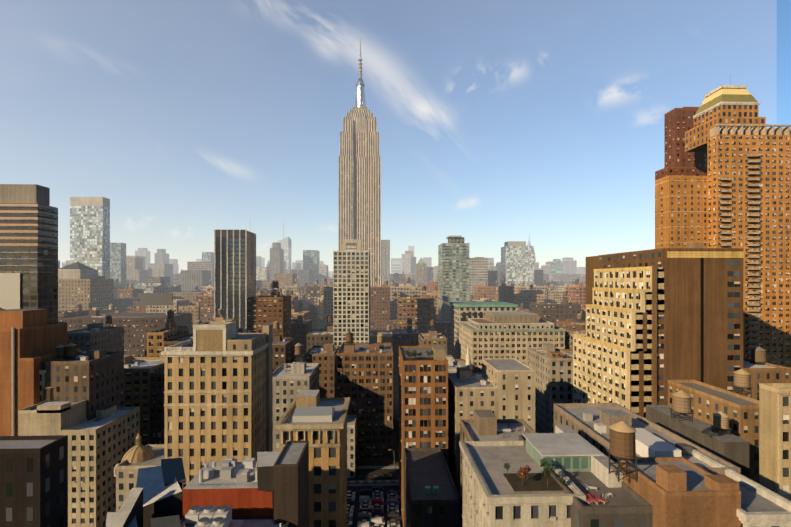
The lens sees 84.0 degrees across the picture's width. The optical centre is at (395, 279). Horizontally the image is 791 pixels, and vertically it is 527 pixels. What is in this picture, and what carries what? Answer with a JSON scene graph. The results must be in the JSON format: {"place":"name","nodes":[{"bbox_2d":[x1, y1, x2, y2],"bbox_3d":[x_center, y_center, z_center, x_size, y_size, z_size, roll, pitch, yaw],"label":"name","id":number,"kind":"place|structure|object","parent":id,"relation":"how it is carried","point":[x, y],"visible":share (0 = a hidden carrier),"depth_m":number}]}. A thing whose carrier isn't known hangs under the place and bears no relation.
{"place":"outdoors","nodes":[
{"label":"outdoors","id":0,"kind":"place"},
{"bbox_2d":[347,396,402,526],"bbox_3d":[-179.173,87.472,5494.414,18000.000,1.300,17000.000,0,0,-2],"label":"ground","id":1,"kind":"structure","parent":0,"point":[370,469],"depth_m":195.22},
{"bbox_2d":[0,88,750,526],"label":"paint","id":2,"kind":"object","parent":1,"relation":"on","point":[648,444],"visible":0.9,"depth_m":176.85},
{"bbox_2d":[12,38,769,526],"bbox_3d":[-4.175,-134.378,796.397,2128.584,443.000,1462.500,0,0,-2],"label":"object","id":3,"kind":"object","parent":1,"relation":"on","point":[208,516],"visible":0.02,"depth_m":98.80},
{"bbox_2d":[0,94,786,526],"bbox_3d":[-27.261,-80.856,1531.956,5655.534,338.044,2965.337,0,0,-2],"label":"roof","id":4,"kind":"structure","parent":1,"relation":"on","point":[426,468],"depth_m":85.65},
{"bbox_2d":[0,269,766,504],"bbox_3d":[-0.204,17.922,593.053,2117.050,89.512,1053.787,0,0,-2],"label":"wood","id":5,"kind":"object","parent":4,"relation":"on","point":[138,453],"visible":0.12,"depth_m":144.00},
{"bbox_2d":[0,87,788,526],"bbox_3d":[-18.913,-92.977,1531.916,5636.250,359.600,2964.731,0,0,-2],"label":"glass","id":6,"kind":"object","parent":1,"relation":"on","point":[88,243],"visible":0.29,"depth_m":222.50},
{"bbox_2d":[0,0,790,262],"label":"sky","id":7,"kind":"structure","parent":0,"point":[136,105]}
]}

